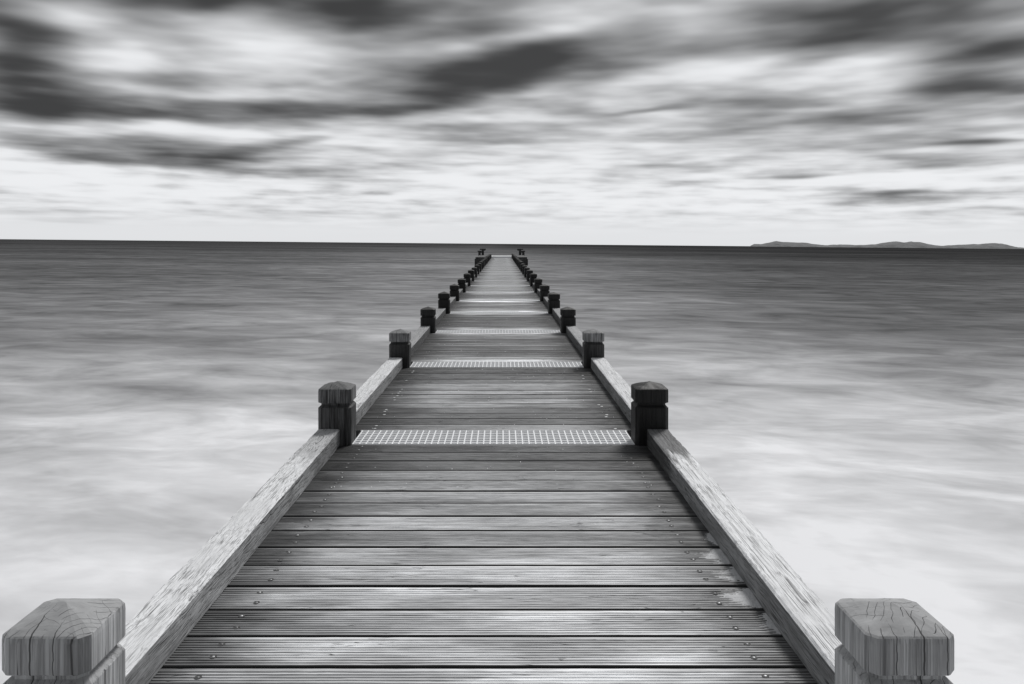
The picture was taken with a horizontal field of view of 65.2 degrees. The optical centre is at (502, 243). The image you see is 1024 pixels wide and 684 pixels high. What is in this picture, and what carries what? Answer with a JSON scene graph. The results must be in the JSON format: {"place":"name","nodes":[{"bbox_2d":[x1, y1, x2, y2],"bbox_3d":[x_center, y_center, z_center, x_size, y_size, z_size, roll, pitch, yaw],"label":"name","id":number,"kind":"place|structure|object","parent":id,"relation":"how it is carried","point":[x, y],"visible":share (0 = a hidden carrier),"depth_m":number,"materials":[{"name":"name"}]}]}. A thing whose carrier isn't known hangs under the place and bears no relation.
{"place":"outdoors","nodes":[
{"label":"outdoors","id":0,"kind":"place"},
{"bbox_2d":[0,239,1023,683],"bbox_3d":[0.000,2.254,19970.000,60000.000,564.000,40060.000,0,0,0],"label":"water","id":1,"kind":"structure","parent":0,"point":[844,421],"depth_m":12.68,"materials":[{"name":"grey liquid"}]},
{"bbox_2d":[2,249,953,683],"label":"pier","id":2,"kind":"structure","parent":1,"relation":"in","point":[478,553],"depth_m":2.47,"materials":[{"name":"wood"}]},
{"bbox_2d":[334,296,649,486],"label":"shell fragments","id":3,"kind":"object","parent":2,"relation":"on","point":[488,400],"visible":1,"depth_m":4.62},
{"bbox_2d":[694,533,780,633],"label":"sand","id":4,"kind":"structure","parent":2,"relation":"on","point":[746,596],"depth_m":2.31,"materials":[{"name":"grey sand"}]},
{"bbox_2d":[0,0,1023,247],"label":"sky","id":5,"kind":"structure","parent":0,"point":[572,122],"materials":[{"name":"grey"}]},
{"bbox_2d":[751,241,1023,248],"bbox_3d":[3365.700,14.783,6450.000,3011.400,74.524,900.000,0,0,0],"label":"hills","id":6,"kind":"structure","parent":0,"point":[897,244],"depth_m":6100.08,"materials":[{"name":"grey"}]}
]}

